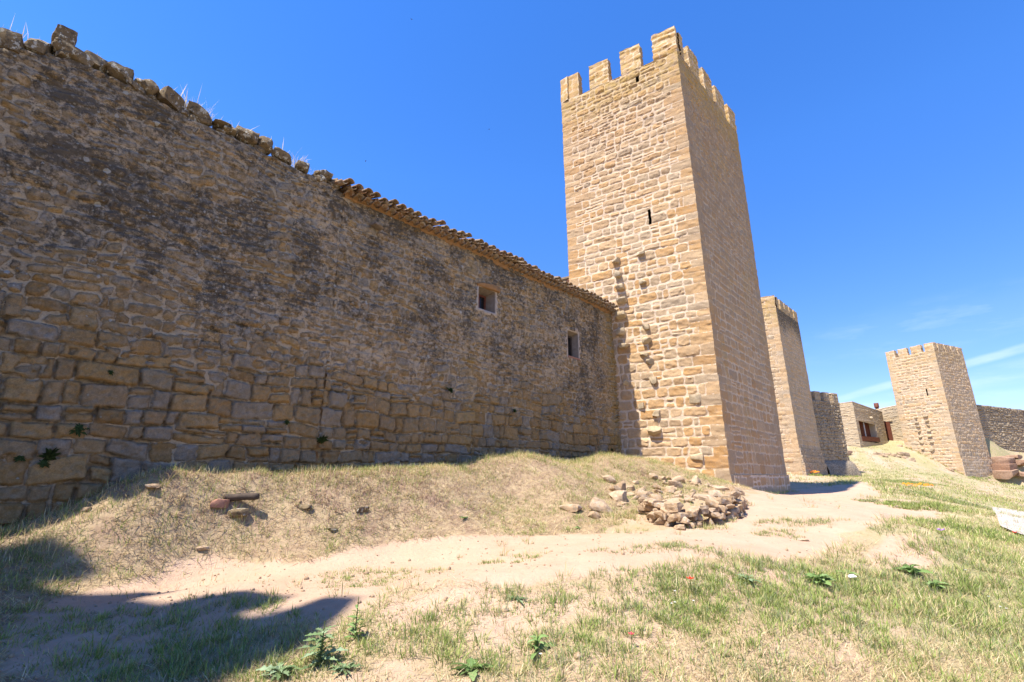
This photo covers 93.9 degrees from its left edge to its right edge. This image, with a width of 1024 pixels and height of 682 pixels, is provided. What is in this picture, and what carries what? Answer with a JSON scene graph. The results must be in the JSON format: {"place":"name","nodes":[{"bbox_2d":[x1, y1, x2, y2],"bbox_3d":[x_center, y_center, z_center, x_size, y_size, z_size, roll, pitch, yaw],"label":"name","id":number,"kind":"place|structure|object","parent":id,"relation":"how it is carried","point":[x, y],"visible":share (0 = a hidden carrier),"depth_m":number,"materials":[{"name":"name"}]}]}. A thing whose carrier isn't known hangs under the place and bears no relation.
{"place":"outdoors","nodes":[
{"label":"outdoors","id":0,"kind":"place"},
{"bbox_2d":[0,437,1023,681],"bbox_3d":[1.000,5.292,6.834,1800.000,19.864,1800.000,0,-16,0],"label":"ground","id":1,"kind":"structure","parent":0,"point":[434,549],"depth_m":6.57,"materials":[{"name":"beige soil"}]},
{"bbox_2d":[80,507,91,511],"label":"stone","id":2,"kind":"object","parent":1,"relation":"on","point":[84,509],"visible":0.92,"depth_m":6.72,"materials":[{"name":"beige stone"}]},
{"bbox_2d":[145,483,160,488],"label":"stone","id":3,"kind":"object","parent":1,"relation":"on","point":[151,486],"visible":0.96,"depth_m":7.08,"materials":[{"name":"grey stone"}]},
{"bbox_2d":[0,48,343,525],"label":"fortress wall","id":4,"kind":"structure","parent":1,"relation":"on","point":[174,270],"depth_m":8.25,"materials":[{"name":"brown stone"}]},
{"bbox_2d":[0,27,24,53],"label":"loose stone","id":5,"kind":"object","parent":4,"relation":"on","point":[11,40],"visible":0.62,"depth_m":7.52,"materials":[{"name":"stone"}]},
{"bbox_2d":[13,455,25,461],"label":"wall plant","id":6,"kind":"object","parent":4,"relation":"attached to","point":[19,458],"depth_m":6.73,"materials":[{"name":"green plant"}]},
{"bbox_2d":[23,38,52,54],"bbox_3d":[-7.873,-4.834,7.917,0.333,0.394,0.495,12,-19,-36],"label":"loose stone","id":7,"kind":"object","parent":4,"relation":"on","point":[38,46],"visible":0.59,"depth_m":7.77,"materials":[{"name":"brown stone"}]},
{"bbox_2d":[37,459,50,467],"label":"wall plant","id":8,"kind":"object","parent":4,"relation":"attached to","point":[42,463],"depth_m":6.90,"materials":[{"name":"green plant"}]},
{"bbox_2d":[37,447,60,460],"bbox_3d":[-6.732,1.658,6.986,0.252,0.201,0.250,0,-16,0],"label":"wall plant","id":9,"kind":"object","parent":4,"relation":"attached to","point":[50,454],"depth_m":6.94,"materials":[{"name":"green plant"}]},
{"bbox_2d":[52,49,73,59],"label":"loose stone","id":10,"kind":"object","parent":4,"relation":"on","point":[61,53],"visible":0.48,"depth_m":8.02,"materials":[{"name":"brown stone"}]},
{"bbox_2d":[51,37,93,66],"bbox_3d":[-7.591,-4.880,8.235,0.489,0.281,0.564,-9,-18,30],"label":"loose stone","id":11,"kind":"object","parent":4,"relation":"on","point":[78,55],"visible":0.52,"depth_m":8.09,"materials":[{"name":"brown stone"}]},
{"bbox_2d":[51,24,77,45],"bbox_3d":[-7.696,-5.124,8.204,0.441,0.367,0.305,-14,-21,42],"label":"loose stone","id":12,"kind":"object","parent":11,"relation":"on","point":[66,34],"visible":0.52,"depth_m":8.09,"materials":[{"name":"brown stone"}]},
{"bbox_2d":[69,423,88,436],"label":"wall plant","id":13,"kind":"object","parent":4,"relation":"attached to","point":[79,428],"depth_m":7.21,"materials":[{"name":"green plant"}]},
{"bbox_2d":[84,50,107,74],"bbox_3d":[-7.375,-4.863,8.475,0.322,0.281,0.446,10,-19,-33],"label":"loose stone","id":14,"kind":"object","parent":4,"relation":"on","point":[98,61],"visible":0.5,"depth_m":8.37,"materials":[{"name":"stone"}]},
{"bbox_2d":[106,61,133,83],"bbox_3d":[-7.141,-4.812,8.706,0.406,0.310,0.456,13,-20,-38],"label":"loose stone","id":15,"kind":"object","parent":4,"relation":"on","point":[117,71],"visible":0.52,"depth_m":8.57,"materials":[{"name":"brown stone"}]},
{"bbox_2d":[122,77,140,89],"bbox_3d":[-6.918,-4.678,8.749,0.226,0.229,0.313,0,-16,0],"label":"rubble chip","id":16,"kind":"object","parent":4,"relation":"on","point":[133,83],"visible":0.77,"depth_m":8.63,"materials":[{"name":"stone"}]},
{"bbox_2d":[134,78,144,87],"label":"loose stone","id":17,"kind":"object","parent":4,"relation":"on","point":[140,82],"visible":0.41,"depth_m":8.76,"materials":[{"name":"brown stone"}]},
{"bbox_2d":[143,79,159,95],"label":"loose stone","id":18,"kind":"object","parent":4,"relation":"on","point":[150,86],"visible":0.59,"depth_m":8.90,"materials":[{"name":"brown stone"}]},
{"bbox_2d":[2,18,313,173],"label":"wall top grass","id":19,"kind":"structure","parent":4,"relation":"on","point":[292,164],"depth_m":9.50,"materials":[{"name":"beige plant"}]},
{"bbox_2d":[156,86,185,111],"bbox_3d":[-6.574,-4.602,9.249,0.437,0.342,0.508,-9,-18,30],"label":"loose stone","id":20,"kind":"object","parent":4,"relation":"on","point":[170,97],"visible":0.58,"depth_m":9.10,"materials":[{"name":"brown stone"}]},
{"bbox_2d":[179,107,189,116],"bbox_3d":[-6.387,-4.433,9.337,0.164,0.164,0.226,4,-16,-14],"label":"rubble chip","id":21,"kind":"object","parent":4,"relation":"on","point":[185,112],"visible":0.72,"depth_m":9.25,"materials":[{"name":"stone"}]},
{"bbox_2d":[187,114,196,121],"bbox_3d":[-6.347,-4.327,9.449,0.224,0.328,0.306,0,-16,0],"label":"rubble chip","id":22,"kind":"object","parent":4,"relation":"on","point":[192,117],"visible":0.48,"depth_m":9.38,"materials":[{"name":"stone"}]},
{"bbox_2d":[186,100,212,126],"bbox_3d":[-6.271,-4.485,9.579,0.467,0.380,0.418,8,-17,-25],"label":"loose stone","id":23,"kind":"object","parent":4,"relation":"on","point":[200,113],"visible":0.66,"depth_m":9.44,"materials":[{"name":"brown stone"}]},
{"bbox_2d":[217,128,225,133],"bbox_3d":[-5.931,-4.246,9.765,0.161,0.121,0.185,5,-16,-18],"label":"rubble chip","id":24,"kind":"object","parent":4,"relation":"on","point":[220,130],"visible":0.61,"depth_m":9.70,"materials":[{"name":"stone"}]},
{"bbox_2d":[212,119,231,130],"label":"loose stone","id":25,"kind":"object","parent":4,"relation":"on","point":[216,123],"visible":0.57,"depth_m":9.73,"materials":[{"name":"brown stone"}]},
{"bbox_2d":[222,125,236,136],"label":"loose stone","id":26,"kind":"object","parent":4,"relation":"on","point":[230,130],"visible":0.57,"depth_m":9.80,"materials":[{"name":"brown stone"}]},
{"bbox_2d":[234,125,259,144],"bbox_3d":[-5.666,-4.340,10.171,0.446,0.371,0.424,-10,-18,31],"label":"loose stone","id":27,"kind":"object","parent":4,"relation":"on","point":[246,136],"visible":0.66,"depth_m":10.06,"materials":[{"name":"brown stone"}]},
{"bbox_2d":[254,145,265,154],"bbox_3d":[-5.435,-4.053,10.304,0.252,0.354,0.249,9,-18,-30],"label":"rubble chip","id":28,"kind":"object","parent":4,"relation":"on","point":[260,149],"visible":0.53,"depth_m":10.22,"materials":[{"name":"stone"}]},
{"bbox_2d":[257,136,272,154],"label":"loose stone","id":29,"kind":"object","parent":4,"relation":"on","point":[265,143],"visible":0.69,"depth_m":10.31,"materials":[{"name":"stone"}]},
{"bbox_2d":[271,149,279,158],"bbox_3d":[-5.198,-4.091,10.490,0.169,0.162,0.193,5,-16,-17],"label":"rubble chip","id":30,"kind":"object","parent":4,"relation":"on","point":[275,153],"visible":0.82,"depth_m":10.43,"materials":[{"name":"stone"}]},
{"bbox_2d":[274,147,291,165],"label":"loose stone","id":31,"kind":"object","parent":4,"relation":"on","point":[284,156],"visible":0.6,"depth_m":10.58,"materials":[{"name":"brown stone"}]},
{"bbox_2d":[294,160,309,173],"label":"loose stone","id":32,"kind":"object","parent":4,"relation":"on","point":[302,167],"visible":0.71,"depth_m":10.89,"materials":[{"name":"brown stone"}]},
{"bbox_2d":[312,174,326,181],"bbox_3d":[-4.540,-3.749,11.154,0.333,0.184,0.277,14,-21,-41],"label":"rubble chip","id":33,"kind":"object","parent":4,"relation":"on","point":[319,178],"visible":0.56,"depth_m":11.06,"materials":[{"name":"stone"}]},
{"bbox_2d":[313,170,333,180],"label":"loose stone","id":34,"kind":"object","parent":4,"relation":"on","point":[327,174],"visible":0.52,"depth_m":11.20,"materials":[{"name":"brown stone"}]},
{"bbox_2d":[330,178,340,188],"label":"loose stone","id":35,"kind":"object","parent":4,"relation":"on","point":[332,182],"visible":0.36,"depth_m":11.40,"materials":[{"name":"brown stone"}]},
{"bbox_2d":[196,545,210,550],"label":"stone","id":36,"kind":"object","parent":1,"relation":"on","point":[203,547],"visible":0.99,"depth_m":6.91,"materials":[{"name":"beige stone"}]},
{"bbox_2d":[210,499,229,507],"bbox_3d":[-4.577,2.547,7.489,0.263,0.143,0.164,8,-17,-27],"label":"broken brick","id":37,"kind":"object","parent":1,"relation":"on","point":[219,503],"visible":0.98,"depth_m":7.43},
{"bbox_2d":[227,508,248,517],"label":"stone","id":38,"kind":"object","parent":1,"relation":"on","point":[241,512],"visible":0.92,"depth_m":7.46,"materials":[{"name":"beige stone"}]},
{"bbox_2d":[223,493,259,500],"bbox_3d":[-4.338,2.500,7.660,0.524,0.117,0.122,0,-15,-7],"label":"log","id":39,"kind":"object","parent":1,"relation":"on","point":[243,496],"visible":0.95,"depth_m":7.62,"materials":[{"name":"brown wood"}]},
{"bbox_2d":[256,661,301,679],"bbox_3d":[-1.864,2.644,3.833,0.323,0.079,0.264,-7,-17,23],"label":"weed","id":40,"kind":"object","parent":1,"relation":"on","point":[276,669],"visible":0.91,"depth_m":3.83,"materials":[{"name":"green plant"}]},
{"bbox_2d":[298,504,311,508],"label":"stone","id":41,"kind":"object","parent":1,"relation":"on","point":[305,506],"visible":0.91,"depth_m":7.97,"materials":[{"name":"beige stone"}]},
{"bbox_2d":[298,621,347,670],"bbox_3d":[-1.600,2.547,4.038,0.378,0.340,0.342,11,-19,-36],"label":"weed","id":42,"kind":"object","parent":1,"relation":"on","point":[321,655],"visible":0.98,"depth_m":4.00,"materials":[{"name":"green plant"}]},
{"bbox_2d":[326,526,337,530],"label":"stone","id":43,"kind":"object","parent":1,"relation":"on","point":[332,528],"visible":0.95,"depth_m":7.75,"materials":[{"name":"grey stone"}]},
{"bbox_2d":[327,661,361,675],"bbox_3d":[-1.368,2.654,3.885,0.314,0.065,0.256,-15,-21,43],"label":"weed","id":44,"kind":"object","parent":1,"relation":"on","point":[338,668],"visible":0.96,"depth_m":3.88,"materials":[{"name":"green plant"}]},
{"bbox_2d":[344,597,364,639],"bbox_3d":[-1.423,2.543,4.392,0.204,0.360,0.189,0,-16,0],"label":"weed","id":45,"kind":"object","parent":1,"relation":"on","point":[352,630],"visible":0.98,"depth_m":4.38,"materials":[{"name":"green plant"}]},
{"bbox_2d":[355,507,368,512],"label":"stone","id":46,"kind":"object","parent":1,"relation":"on","point":[360,509],"visible":0.98,"depth_m":8.28,"materials":[{"name":"grey stone"}]},
{"bbox_2d":[0,456,928,675],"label":"pebbles","id":47,"kind":"object","parent":1,"relation":"on","point":[11,655],"visible":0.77,"depth_m":5.57,"materials":[{"name":"stone"}]},
{"bbox_2d":[315,178,621,470],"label":"stone house","id":48,"kind":"structure","parent":1,"relation":"on","point":[426,312],"depth_m":13.10,"materials":[{"name":"stone"}]},
{"bbox_2d":[317,435,328,443],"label":"wall plant","id":49,"kind":"object","parent":48,"relation":"attached to","point":[323,439],"depth_m":9.89,"materials":[{"name":"green plant"}]},
{"bbox_2d":[475,282,500,316],"bbox_3d":[-0.821,-1.252,14.596,0.500,1.053,1.015,-14,-21,42],"label":"window","id":50,"kind":"structure","parent":48,"relation":"in","point":[486,299],"depth_m":14.71,"materials":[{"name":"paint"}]},
{"bbox_2d":[561,276,568,281],"bbox_3d":[2.078,0.084,21.554,1.550,6.558,0.560,4,-16,-14],"label":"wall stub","id":51,"kind":"object","parent":48,"relation":"attached to","point":[566,278],"depth_m":22.22,"materials":[{"name":"stone"}]},
{"bbox_2d":[564,327,580,361],"bbox_3d":[2.107,0.124,17.445,0.330,1.406,1.042,-14,-21,41],"label":"window","id":52,"kind":"structure","parent":48,"relation":"in","point":[573,342],"depth_m":17.62,"materials":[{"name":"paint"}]},
{"bbox_2d":[449,657,492,680],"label":"weed","id":53,"kind":"object","parent":1,"relation":"on","point":[470,661],"visible":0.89,"depth_m":3.87,"materials":[{"name":"green plant"}]},
{"bbox_2d":[0,442,1023,681],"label":"grass","id":54,"kind":"structure","parent":1,"relation":"on","point":[953,606],"depth_m":5.31,"materials":[{"name":"green plant"}]},
{"bbox_2d":[0,445,1023,681],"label":"dry straw","id":55,"kind":"object","parent":1,"relation":"on","point":[688,644],"visible":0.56,"depth_m":5.13,"materials":[{"name":"beige plant"}]},
{"bbox_2d":[505,595,528,602],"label":"weed","id":56,"kind":"object","parent":1,"relation":"on","point":[522,597],"visible":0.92,"depth_m":5.14,"materials":[{"name":"green plant"}]},
{"bbox_2d":[527,632,554,659],"bbox_3d":[0.203,2.650,4.201,0.221,0.160,0.421,-11,-19,35],"label":"weed","id":57,"kind":"object","parent":1,"relation":"on","point":[537,639],"visible":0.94,"depth_m":4.21,"materials":[{"name":"green plant"}]},
{"bbox_2d":[559,504,582,511],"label":"rubble stone","id":58,"kind":"object","parent":1,"relation":"on","point":[572,507],"visible":0.88,"depth_m":10.12,"materials":[{"name":"beige stone"}]},
{"bbox_2d":[588,511,600,518],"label":"rubble stone","id":59,"kind":"object","parent":1,"relation":"on","point":[593,514],"visible":0.77,"depth_m":9.81,"materials":[{"name":"beige stone"}]},
{"bbox_2d":[589,497,611,512],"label":"rubble stone","id":60,"kind":"object","parent":1,"relation":"on","point":[598,505],"visible":0.78,"depth_m":10.14,"materials":[{"name":"beige stone"}]},
{"bbox_2d":[601,475,615,483],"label":"rubble stone","id":61,"kind":"object","parent":1,"relation":"on","point":[609,479],"visible":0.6,"depth_m":12.69,"materials":[{"name":"beige stone"}]},
{"bbox_2d":[609,485,620,491],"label":"rubble stone","id":62,"kind":"object","parent":1,"relation":"on","point":[611,487],"visible":0.58,"depth_m":11.75,"materials":[{"name":"beige stone"}]},
{"bbox_2d":[608,490,626,501],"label":"rubble stone","id":63,"kind":"object","parent":1,"relation":"on","point":[621,495],"visible":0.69,"depth_m":11.04,"materials":[{"name":"beige stone"}]},
{"bbox_2d":[615,481,625,489],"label":"rubble stone","id":64,"kind":"object","parent":1,"relation":"on","point":[622,484],"visible":0.37,"depth_m":11.92,"materials":[{"name":"beige stone"}]},
{"bbox_2d":[627,485,634,490],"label":"rubble stone","id":65,"kind":"object","parent":1,"relation":"on","point":[630,487],"visible":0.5,"depth_m":12.38,"materials":[{"name":"beige stone"}]},
{"bbox_2d":[627,492,634,496],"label":"rubble stone","id":66,"kind":"object","parent":1,"relation":"on","point":[632,494],"visible":0.44,"depth_m":11.67,"materials":[{"name":"beige stone"}]},
{"bbox_2d":[635,489,647,494],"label":"rubble stone","id":67,"kind":"object","parent":1,"relation":"on","point":[640,491],"visible":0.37,"depth_m":11.95,"materials":[{"name":"beige stone"}]},
{"bbox_2d":[649,473,657,478],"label":"rubble stone","id":68,"kind":"object","parent":1,"relation":"on","point":[652,475],"visible":0.64,"depth_m":13.75,"materials":[{"name":"beige stone"}]},
{"bbox_2d":[651,483,660,489],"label":"rubble stone","id":69,"kind":"object","parent":1,"relation":"on","point":[656,486],"visible":0.59,"depth_m":12.81,"materials":[{"name":"beige stone"}]},
{"bbox_2d":[649,494,663,500],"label":"rubble stone","id":70,"kind":"object","parent":1,"relation":"on","point":[657,496],"visible":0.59,"depth_m":10.90,"materials":[{"name":"beige stone"}]},
{"bbox_2d":[652,489,662,493],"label":"rubble stone","id":71,"kind":"object","parent":1,"relation":"on","point":[656,491],"visible":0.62,"depth_m":12.44,"materials":[{"name":"beige stone"}]},
{"bbox_2d":[658,476,665,480],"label":"rubble stone","id":72,"kind":"object","parent":1,"relation":"on","point":[661,478],"visible":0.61,"depth_m":13.70,"materials":[{"name":"beige stone"}]},
{"bbox_2d":[664,485,674,492],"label":"rubble stone","id":73,"kind":"object","parent":1,"relation":"on","point":[669,489],"visible":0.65,"depth_m":12.70,"materials":[{"name":"beige stone"}]},
{"bbox_2d":[668,480,681,488],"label":"rubble stone","id":74,"kind":"object","parent":1,"relation":"on","point":[675,483],"visible":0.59,"depth_m":13.20,"materials":[{"name":"beige stone"}]},
{"bbox_2d":[560,26,790,491],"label":"watchtower","id":75,"kind":"structure","parent":1,"relation":"on","point":[661,253],"depth_m":20.02,"materials":[{"name":"stone"}]},
{"bbox_2d":[672,476,684,482],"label":"rubble stone","id":76,"kind":"object","parent":1,"relation":"on","point":[678,478],"visible":0.55,"depth_m":13.75,"materials":[{"name":"beige stone"}]},
{"bbox_2d":[637,491,748,530],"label":"rubble pile","id":77,"kind":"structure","parent":1,"relation":"on","point":[732,505],"depth_m":9.30,"materials":[{"name":"stone"}]},
{"bbox_2d":[691,475,700,482],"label":"rubble stone","id":78,"kind":"object","parent":1,"relation":"on","point":[696,478],"visible":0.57,"depth_m":14.02,"materials":[{"name":"beige stone"}]},
{"bbox_2d":[693,493,707,500],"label":"rubble stone","id":79,"kind":"object","parent":1,"relation":"on","point":[700,496],"visible":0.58,"depth_m":10.80,"materials":[{"name":"beige stone"}]},
{"bbox_2d":[708,490,720,497],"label":"rubble stone","id":80,"kind":"object","parent":1,"relation":"on","point":[716,493],"visible":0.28,"depth_m":12.14,"materials":[{"name":"beige stone"}]},
{"bbox_2d":[713,486,729,490],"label":"rubble stone","id":81,"kind":"object","parent":1,"relation":"on","point":[722,488],"visible":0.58,"depth_m":13.52,"materials":[{"name":"beige stone"}]},
{"bbox_2d":[729,486,744,495],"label":"rubble stone","id":82,"kind":"object","parent":1,"relation":"on","point":[732,488],"visible":0.56,"depth_m":13.30,"materials":[{"name":"beige stone"}]},
{"bbox_2d":[736,573,761,583],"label":"weed","id":83,"kind":"object","parent":1,"relation":"on","point":[751,579],"visible":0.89,"depth_m":5.70,"materials":[{"name":"green plant"}]},
{"bbox_2d":[761,295,827,475],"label":"watchtower","id":84,"kind":"structure","parent":1,"relation":"on","point":[802,453],"depth_m":38.73,"materials":[{"name":"stone"}]},
{"bbox_2d":[791,538,808,540],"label":"stone","id":85,"kind":"object","parent":1,"relation":"on","point":[801,539],"visible":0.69,"depth_m":8.01,"materials":[{"name":"beige stone"}]},
{"bbox_2d":[801,572,834,585],"bbox_3d":[3.799,2.958,5.941,0.373,0.147,0.383,15,-21,-42],"label":"weed","id":86,"kind":"object","parent":1,"relation":"on","point":[821,577],"visible":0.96,"depth_m":5.91,"materials":[{"name":"green plant"}]},
{"bbox_2d":[810,391,861,475],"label":"battlemented wall","id":87,"kind":"structure","parent":1,"relation":"on","point":[830,427],"depth_m":43.09,"materials":[{"name":"beige stone"}]},
{"bbox_2d":[837,569,857,574],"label":"weed","id":88,"kind":"object","parent":1,"relation":"on","point":[839,571],"visible":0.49,"depth_m":6.47,"materials":[{"name":"green plant"}]},
{"bbox_2d":[839,401,887,447],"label":"visitor house","id":89,"kind":"structure","parent":1,"relation":"on","point":[863,425],"depth_m":60.75,"materials":[{"name":"stone"}]},
{"bbox_2d":[858,419,879,441],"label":"window","id":90,"kind":"structure","parent":89,"relation":"in","point":[868,432],"depth_m":61.28,"materials":[{"name":"wood"}]},
{"bbox_2d":[876,405,903,440],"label":"courtyard wall","id":91,"kind":"structure","parent":1,"relation":"on","point":[892,423],"depth_m":62.68,"materials":[{"name":"stone"}]},
{"bbox_2d":[884,421,892,440],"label":"door","id":92,"kind":"structure","parent":91,"relation":"in","point":[887,424],"depth_m":62.93,"materials":[{"name":"wood"}]},
{"bbox_2d":[895,535,904,540],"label":"stone","id":93,"kind":"object","parent":1,"relation":"on","point":[899,537],"visible":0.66,"depth_m":8.10,"materials":[{"name":"beige stone"}]},
{"bbox_2d":[897,452,909,456],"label":"scattered stone","id":94,"kind":"object","parent":1,"relation":"on","point":[903,454],"visible":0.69,"depth_m":55.66,"materials":[{"name":"beige stone"}]},
{"bbox_2d":[892,564,931,574],"bbox_3d":[5.765,3.319,6.968,0.415,0.164,0.496,-3,-16,10],"label":"weed","id":95,"kind":"object","parent":1,"relation":"on","point":[911,569],"visible":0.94,"depth_m":6.89,"materials":[{"name":"green plant"}]},
{"bbox_2d":[902,483,933,489],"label":"marigold clump","id":96,"kind":"object","parent":1,"relation":"on","point":[922,487],"visible":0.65,"depth_m":32.44,"materials":[{"name":"yellow plant"}]},
{"bbox_2d":[885,342,992,477],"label":"watchtower","id":97,"kind":"structure","parent":1,"relation":"on","point":[938,414],"depth_m":57.02,"materials":[{"name":"stone"}]},
{"bbox_2d":[924,579,953,588],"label":"weed","id":98,"kind":"object","parent":1,"relation":"on","point":[934,582],"visible":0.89,"depth_m":6.51,"materials":[{"name":"green plant"}]},
{"bbox_2d":[976,405,1023,451],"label":"curtain wall","id":99,"kind":"structure","parent":1,"relation":"on","point":[1003,427],"depth_m":61.08,"materials":[{"name":"stone"}]},
{"bbox_2d":[991,463,1017,470],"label":"rock ledge","id":100,"kind":"object","parent":1,"relation":"on","point":[1011,466],"visible":0.81,"depth_m":55.02,"materials":[{"name":"beige stone"}]},
{"bbox_2d":[990,456,1015,463],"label":"rock ledge","id":101,"kind":"object","parent":100,"relation":"on","point":[1002,460],"visible":0.94,"depth_m":55.77,"materials":[{"name":"beige stone"}]},
{"bbox_2d":[992,469,1018,478],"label":"stone block","id":102,"kind":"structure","parent":1,"relation":"on","point":[1003,474],"depth_m":54.39,"materials":[{"name":"beige stone"}]},
{"bbox_2d":[1006,455,1022,458],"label":"rock ledge","id":103,"kind":"object","parent":1,"relation":"on","point":[1017,456],"visible":0.76,"depth_m":56.06,"materials":[{"name":"beige stone"}]},
{"bbox_2d":[1015,460,1023,465],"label":"rock ledge","id":104,"kind":"object","parent":1,"relation":"on","point":[1020,462],"visible":0.82,"depth_m":55.67,"materials":[{"name":"beige stone"}]},
{"bbox_2d":[0,0,1023,409],"label":"sky","id":105,"kind":"structure","parent":0,"point":[881,142],"materials":[{"name":"blue"}]},
{"bbox_2d":[992,507,1023,533],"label":"paved path","id":106,"kind":"structure","parent":0,"point":[1004,519],"depth_m":14.10,"materials":[{"name":"beige stone"}]}
]}

